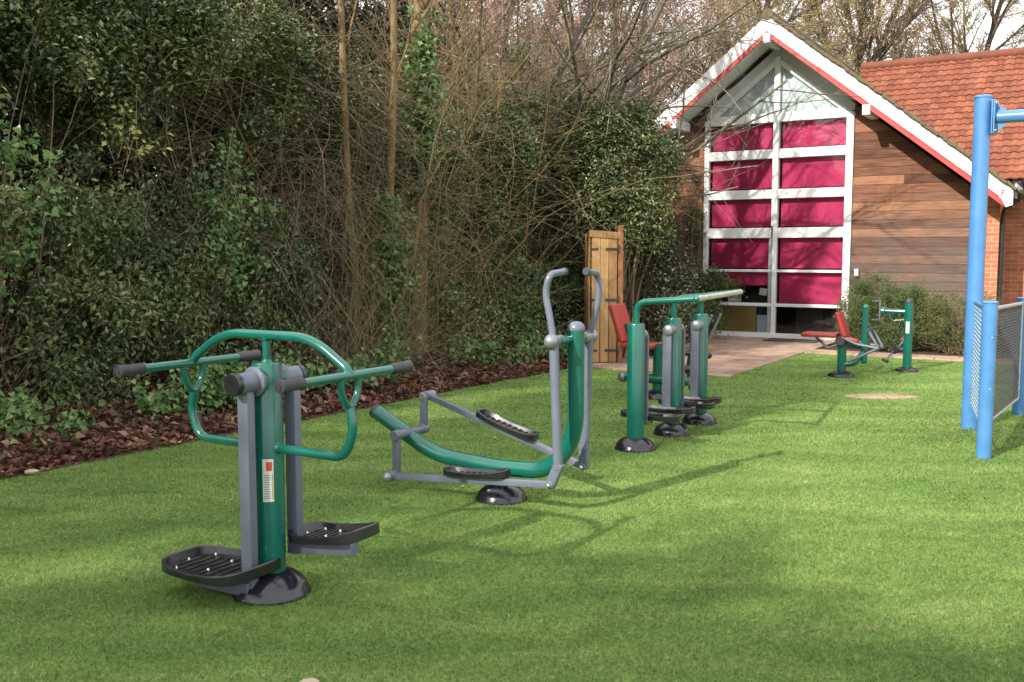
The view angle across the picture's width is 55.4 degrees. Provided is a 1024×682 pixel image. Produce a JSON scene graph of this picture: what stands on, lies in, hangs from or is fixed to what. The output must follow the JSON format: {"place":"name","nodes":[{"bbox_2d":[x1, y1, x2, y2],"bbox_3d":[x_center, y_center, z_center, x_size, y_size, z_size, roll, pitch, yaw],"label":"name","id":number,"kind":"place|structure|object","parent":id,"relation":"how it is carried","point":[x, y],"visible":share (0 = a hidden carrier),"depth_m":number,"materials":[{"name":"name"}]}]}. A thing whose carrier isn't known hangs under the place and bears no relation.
{"place":"outdoors","nodes":[
{"label":"outdoors","id":0,"kind":"place"},
{"bbox_2d":[0,296,708,478],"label":"soil bank","id":1,"kind":"structure","parent":0,"point":[81,458],"depth_m":8.64,"materials":[{"name":"brown plant"}]},
{"bbox_2d":[0,378,106,444],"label":"ivy","id":2,"kind":"object","parent":1,"relation":"on","point":[24,405],"visible":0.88,"depth_m":7.90,"materials":[{"name":"green plant"}]},
{"bbox_2d":[0,0,219,416],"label":"holly bush","id":3,"kind":"object","parent":1,"relation":"on","point":[65,37],"visible":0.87,"depth_m":8.65,"materials":[{"name":"green plant"}]},
{"bbox_2d":[0,119,81,312],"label":"ivy","id":4,"kind":"object","parent":3,"relation":"attached to","point":[11,258],"visible":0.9,"depth_m":7.86,"materials":[{"name":"green plant"}]},
{"bbox_2d":[103,350,226,431],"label":"ivy","id":5,"kind":"object","parent":1,"relation":"on","point":[151,398],"visible":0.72,"depth_m":8.82,"materials":[{"name":"green plant"}]},
{"bbox_2d":[5,0,348,393],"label":"holly bush","id":6,"kind":"object","parent":1,"relation":"on","point":[192,19],"visible":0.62,"depth_m":9.93,"materials":[{"name":"green plant"}]},
{"bbox_2d":[176,128,281,308],"bbox_3d":[-2.843,-1.215,9.830,1.160,1.798,0.945,-3,6,-30],"label":"ivy","id":7,"kind":"object","parent":6,"relation":"attached to","point":[228,221],"visible":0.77,"depth_m":9.72,"materials":[{"name":"green plant"}]},
{"bbox_2d":[0,0,401,420],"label":"bramble thicket","id":8,"kind":"object","parent":1,"relation":"on","point":[204,341],"visible":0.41,"depth_m":8.89,"materials":[{"name":"plant"}]},
{"bbox_2d":[179,347,252,411],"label":"ivy","id":9,"kind":"object","parent":1,"relation":"on","point":[218,401],"visible":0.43,"depth_m":9.15,"materials":[{"name":"green plant"}]},
{"bbox_2d":[213,342,309,405],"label":"ivy","id":10,"kind":"object","parent":1,"relation":"on","point":[290,358],"visible":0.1,"depth_m":9.90,"materials":[{"name":"green plant"}]},
{"bbox_2d":[152,0,384,362],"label":"holly bush","id":11,"kind":"object","parent":1,"relation":"on","point":[290,142],"visible":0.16,"depth_m":11.87,"materials":[{"name":"green plant"}]},
{"bbox_2d":[0,0,581,280],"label":"undergrowth","id":12,"kind":"object","parent":1,"relation":"on","point":[360,12],"visible":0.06,"depth_m":14.00,"materials":[{"name":"green plant"}]},
{"bbox_2d":[135,100,466,385],"bbox_3d":[-2.530,-0.694,11.029,3.148,3.853,4.284,4,6,35],"label":"bramble thicket","id":13,"kind":"object","parent":1,"relation":"on","point":[320,337],"visible":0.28,"depth_m":10.95,"materials":[{"name":"plant"}]},
{"bbox_2d":[0,0,637,398],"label":"bramble thicket","id":14,"kind":"object","parent":1,"relation":"on","point":[336,174],"visible":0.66,"depth_m":10.96,"materials":[{"name":"green plant"}]},
{"bbox_2d":[99,97,173,160],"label":"leafy sprig","id":15,"kind":"object","parent":14,"relation":"attached to","point":[148,146],"visible":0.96,"depth_m":8.52,"materials":[{"name":"plant"}]},
{"bbox_2d":[290,348,389,396],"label":"ivy","id":16,"kind":"object","parent":1,"relation":"on","point":[313,369],"visible":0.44,"depth_m":10.38,"materials":[{"name":"green plant"}]},
{"bbox_2d":[0,0,700,337],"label":"brushwood","id":17,"kind":"object","parent":1,"relation":"on","point":[522,12],"depth_m":22.99,"materials":[{"name":"brown plant"}]},
{"bbox_2d":[338,325,429,381],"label":"ivy","id":18,"kind":"object","parent":1,"relation":"on","point":[384,361],"visible":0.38,"depth_m":11.26,"materials":[{"name":"green plant"}]},
{"bbox_2d":[269,126,504,386],"bbox_3d":[-1.577,-0.952,11.776,3.115,3.442,2.824,0,5,0],"label":"bramble thicket","id":19,"kind":"object","parent":1,"relation":"on","point":[366,314],"visible":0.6,"depth_m":11.52,"materials":[{"name":"plant"}]},
{"bbox_2d":[361,186,429,365],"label":"ivy","id":20,"kind":"object","parent":1,"relation":"on","point":[386,201],"visible":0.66,"depth_m":11.65,"materials":[{"name":"green plant"}]},
{"bbox_2d":[143,0,723,366],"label":"sapling thicket","id":21,"kind":"object","parent":1,"relation":"on","point":[498,95],"visible":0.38,"depth_m":12.33,"materials":[{"name":"orange plant"}]},
{"bbox_2d":[160,0,709,342],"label":"bramble thicket","id":22,"kind":"object","parent":1,"relation":"on","point":[468,83],"visible":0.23,"depth_m":14.42,"materials":[{"name":"plant"}]},
{"bbox_2d":[268,21,606,373],"bbox_3d":[-1.243,-1.535,13.288,5.083,5.619,5.873,0,5,0],"label":"bramble thicket","id":23,"kind":"object","parent":1,"relation":"on","point":[462,255],"visible":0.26,"depth_m":12.78,"materials":[{"name":"plant"}]},
{"bbox_2d":[335,106,544,355],"bbox_3d":[-1.021,-1.462,13.702,2.603,3.683,3.277,4,7,39],"label":"holly bush","id":24,"kind":"object","parent":1,"relation":"on","point":[460,288],"visible":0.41,"depth_m":13.37,"materials":[{"name":"green plant"}]},
{"bbox_2d":[439,326,508,370],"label":"ivy","id":25,"kind":"object","parent":1,"relation":"on","point":[480,353],"visible":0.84,"depth_m":12.77,"materials":[{"name":"green plant"}]},
{"bbox_2d":[473,318,547,365],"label":"ivy","id":26,"kind":"object","parent":1,"relation":"on","point":[530,352],"visible":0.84,"depth_m":13.49,"materials":[{"name":"green plant"}]},
{"bbox_2d":[429,36,601,349],"bbox_3d":[0.059,-2.154,14.971,2.507,4.838,3.551,4,6,34],"label":"holly bush","id":27,"kind":"object","parent":1,"relation":"on","point":[559,307],"visible":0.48,"depth_m":14.52,"materials":[{"name":"green plant"}]},
{"bbox_2d":[490,238,541,350],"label":"ivy","id":28,"kind":"object","parent":1,"relation":"on","point":[521,324],"visible":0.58,"depth_m":14.00,"materials":[{"name":"green plant"}]},
{"bbox_2d":[538,325,567,356],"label":"ivy","id":29,"kind":"object","parent":1,"relation":"on","point":[562,349],"visible":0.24,"depth_m":14.24,"materials":[{"name":"green plant"}]},
{"bbox_2d":[497,72,640,320],"bbox_3d":[0.837,-2.181,16.860,2.312,4.544,3.384,3,6,28],"label":"holly bush","id":30,"kind":"object","parent":1,"relation":"on","point":[574,100],"visible":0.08,"depth_m":15.77,"materials":[{"name":"green plant"}]},
{"bbox_2d":[544,263,599,337],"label":"shrub","id":31,"kind":"object","parent":1,"relation":"on","point":[576,315],"depth_m":16.07,"materials":[{"name":"green plant"}]},
{"bbox_2d":[398,0,788,285],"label":"bramble thicket","id":32,"kind":"object","parent":1,"relation":"on","point":[596,60],"visible":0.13,"depth_m":16.71,"materials":[{"name":"plant"}]},
{"bbox_2d":[539,78,697,357],"bbox_3d":[1.616,-1.831,14.873,2.464,4.217,2.337,0,5,0],"label":"holly tree","id":33,"kind":"object","parent":1,"relation":"on","point":[645,207],"visible":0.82,"depth_m":14.45,"materials":[{"name":"green plant"}]},
{"bbox_2d":[4,268,1014,358],"bbox_3d":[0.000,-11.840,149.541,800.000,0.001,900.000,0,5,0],"label":"ground","id":34,"kind":"structure","parent":0,"point":[920,350],"depth_m":16.23,"materials":[{"name":"soil"}]},
{"bbox_2d":[0,1,270,343],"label":"tree","id":35,"kind":"object","parent":34,"relation":"on","point":[42,152],"depth_m":12.37,"materials":[{"name":"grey plant"}]},
{"bbox_2d":[338,0,361,361],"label":"tree","id":36,"kind":"object","parent":34,"relation":"on","point":[342,56],"visible":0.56,"depth_m":11.44,"materials":[{"name":"orange plant"}]},
{"bbox_2d":[378,0,397,347],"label":"tree","id":37,"kind":"object","parent":34,"relation":"on","point":[394,64],"visible":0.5,"depth_m":11.45,"materials":[{"name":"orange plant"}]},
{"bbox_2d":[406,0,430,356],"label":"tree","id":38,"kind":"object","parent":34,"relation":"on","point":[424,4],"visible":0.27,"depth_m":12.66,"materials":[{"name":"orange plant"}]},
{"bbox_2d":[384,4,455,203],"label":"ivy","id":39,"kind":"object","parent":38,"relation":"attached to","point":[426,53],"visible":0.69,"depth_m":12.38,"materials":[{"name":"green plant"}]},
{"bbox_2d":[355,0,547,115],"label":"tree","id":40,"kind":"object","parent":34,"relation":"on","point":[510,2],"visible":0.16,"depth_m":16.88,"materials":[{"name":"brown plant"}]},
{"bbox_2d":[371,0,580,103],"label":"tree","id":41,"kind":"object","parent":34,"relation":"on","point":[547,18],"visible":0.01,"depth_m":22.56,"materials":[{"name":"brown plant"}]},
{"bbox_2d":[426,0,756,267],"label":"tree","id":42,"kind":"object","parent":34,"relation":"on","point":[576,34],"visible":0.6,"depth_m":14.56,"materials":[{"name":"brown plant"}]},
{"bbox_2d":[481,0,735,115],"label":"tree","id":43,"kind":"object","parent":34,"relation":"on","point":[665,14],"visible":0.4,"depth_m":23.42,"materials":[{"name":"brown plant"}]},
{"bbox_2d":[578,214,714,355],"bbox_3d":[2.071,-0.881,15.177,2.274,2.306,2.024,3,6,33],"label":"holly bush","id":44,"kind":"object","parent":34,"relation":"on","point":[659,316],"visible":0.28,"depth_m":14.86,"materials":[{"name":"green plant"}]},
{"bbox_2d":[335,0,978,263],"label":"wood","id":45,"kind":"object","parent":34,"relation":"on","point":[704,52],"depth_m":33.12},
{"bbox_2d":[449,0,917,242],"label":"tree","id":46,"kind":"object","parent":34,"relation":"on","point":[648,33],"visible":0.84,"depth_m":15.19,"materials":[{"name":"brown plant"}]},
{"bbox_2d":[650,252,747,338],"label":"shrub","id":47,"kind":"object","parent":34,"relation":"on","point":[708,284],"visible":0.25,"depth_m":17.82,"materials":[{"name":"green plant"}]},
{"bbox_2d":[645,0,857,98],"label":"tree","id":48,"kind":"object","parent":34,"relation":"on","point":[814,3],"visible":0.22,"depth_m":25.65,"materials":[{"name":"brown plant"}]},
{"bbox_2d":[645,0,868,188],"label":"tree","id":49,"kind":"object","parent":34,"relation":"on","point":[816,35],"visible":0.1,"depth_m":28.56,"materials":[{"name":"brown plant"}]},
{"bbox_2d":[600,8,1023,344],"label":"clubhouse","id":50,"kind":"structure","parent":34,"relation":"on","point":[886,187],"depth_m":17.88,"materials":[{"name":"brick"}]},
{"bbox_2d":[728,295,740,301],"bbox_3d":[4.290,-0.883,18.808,0.260,0.258,0.013,3,6,31],"label":"folded card","id":51,"kind":"object","parent":50,"relation":"on","point":[735,299],"visible":0.64,"depth_m":18.80,"materials":[{"name":"paper"}]},
{"bbox_2d":[759,288,767,295],"bbox_3d":[4.770,-0.933,18.513,0.164,0.147,0.003,3,6,31],"label":"paper notice","id":52,"kind":"object","parent":50,"relation":"attached to","point":[762,291],"visible":1,"depth_m":18.51,"materials":[{"name":"white paper"}]},
{"bbox_2d":[702,56,855,340],"bbox_3d":[4.911,-2.641,18.185,2.821,5.200,0.180,3,6,31],"label":"window frame","id":53,"kind":"structure","parent":50,"relation":"in","point":[842,111],"depth_m":18.07,"materials":[{"name":"white paint"}]},
{"bbox_2d":[798,0,937,68],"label":"tree","id":54,"kind":"object","parent":34,"relation":"on","point":[847,11],"visible":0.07,"depth_m":30.15,"materials":[{"name":"brown plant"}]},
{"bbox_2d":[792,0,968,156],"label":"tree","id":55,"kind":"object","parent":34,"relation":"on","point":[880,48],"visible":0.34,"depth_m":26.74,"materials":[{"name":"brown plant"}]},
{"bbox_2d":[829,269,950,350],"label":"shrub","id":56,"kind":"object","parent":34,"relation":"on","point":[890,336],"visible":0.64,"depth_m":16.10,"materials":[{"name":"green plant"}]},
{"bbox_2d":[887,0,1023,57],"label":"tree","id":57,"kind":"object","parent":34,"relation":"on","point":[997,18],"visible":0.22,"depth_m":28.24,"materials":[{"name":"brown plant"}]},
{"bbox_2d":[899,277,1015,354],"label":"shrub","id":58,"kind":"object","parent":34,"relation":"on","point":[952,339],"visible":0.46,"depth_m":15.60,"materials":[{"name":"green plant"}]},
{"bbox_2d":[0,353,1023,681],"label":"lawn","id":59,"kind":"structure","parent":0,"point":[714,381],"depth_m":5.43,"materials":[{"name":"green plant"}]},
{"bbox_2d":[24,469,38,473],"bbox_3d":[-3.468,0.943,7.044,0.103,0.036,0.055,-3,6,-29],"label":"stone","id":60,"kind":"object","parent":59,"relation":"on","point":[31,471],"visible":1,"depth_m":7.03,"materials":[{"name":"beige stone"}]},
{"bbox_2d":[114,329,413,606],"bbox_3d":[-1.136,0.571,4.559,1.070,1.246,0.860,3,6,31],"label":"swing trainer","id":61,"kind":"object","parent":59,"relation":"on","point":[255,569],"visible":1,"depth_m":4.50,"materials":[{"name":"metal"}]},
{"bbox_2d":[299,678,318,681],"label":"stone","id":62,"kind":"object","parent":59,"relation":"on","point":[309,680],"visible":1,"depth_m":3.60,"materials":[{"name":"beige stone"}]},
{"bbox_2d":[369,268,601,505],"bbox_3d":[-0.266,0.268,6.430,1.702,1.513,0.577,3,6,31],"label":"cross trainer","id":63,"kind":"object","parent":59,"relation":"on","point":[501,486],"visible":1,"depth_m":6.21,"materials":[{"name":"metal"}]},
{"bbox_2d":[1,358,1022,648],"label":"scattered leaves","id":64,"kind":"object","parent":59,"relation":"on","point":[727,408],"visible":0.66,"depth_m":8.03,"materials":[{"name":"brown plant"}]},
{"bbox_2d":[608,303,721,399],"bbox_3d":[1.669,0.122,10.728,1.237,1.033,0.439,3,6,31],"label":"seated press","id":65,"kind":"object","parent":59,"relation":"on","point":[620,316],"visible":0.45,"depth_m":10.78,"materials":[{"name":"metal"}]},
{"bbox_2d":[614,289,742,452],"bbox_3d":[1.484,0.200,8.536,0.732,1.271,1.803,2,6,25],"label":"air walker","id":66,"kind":"object","parent":59,"relation":"on","point":[677,403],"visible":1,"depth_m":8.52,"materials":[{"name":"metal"}]},
{"bbox_2d":[801,304,882,377],"bbox_3d":[4.295,-0.013,12.703,0.988,0.949,0.352,3,6,31],"label":"pull down bench","id":67,"kind":"object","parent":59,"relation":"on","point":[844,339],"visible":1,"depth_m":12.60,"materials":[{"name":"metal"}]},
{"bbox_2d":[845,394,918,398],"bbox_3d":[4.150,0.617,10.949,0.900,0.016,0.420,0,5,0],"label":"worn patch","id":68,"kind":"object","parent":59,"relation":"on","point":[887,396],"visible":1,"depth_m":10.89,"materials":[{"name":"beige soil"}]},
{"bbox_2d":[871,298,918,372],"bbox_3d":[5.239,-0.092,13.291,0.605,1.000,0.360,1,5,8],"label":"arm cycle station","id":69,"kind":"object","parent":59,"relation":"on","point":[907,311],"visible":1,"depth_m":13.22,"materials":[{"name":"metal"}]},
{"bbox_2d":[961,94,1023,458],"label":"ball court goal","id":70,"kind":"object","parent":59,"relation":"on","point":[984,337],"visible":1,"depth_m":8.68,"materials":[{"name":"blue paint"}]},
{"bbox_2d":[7,0,1023,230],"label":"sky","id":71,"kind":"structure","parent":0,"point":[999,36],"materials":[{"name":"white"}]},
{"bbox_2d":[593,335,835,377],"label":"terrace","id":72,"kind":"structure","parent":0,"point":[733,356],"depth_m":15.30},
{"bbox_2d":[585,225,623,362],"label":"garden gate","id":73,"kind":"structure","parent":72,"relation":"on","point":[610,266],"depth_m":14.04,"materials":[{"name":"wood"}]},
{"bbox_2d":[762,338,822,342],"bbox_3d":[5.084,-0.011,17.668,0.950,0.016,0.550,3,6,31],"label":"door mat","id":74,"kind":"object","parent":72,"relation":"on","point":[793,340],"depth_m":17.56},
{"bbox_2d":[804,349,1012,363],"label":"path","id":75,"kind":"structure","parent":0,"point":[899,355],"depth_m":15.10,"materials":[{"name":"beige concrete"}]}
]}

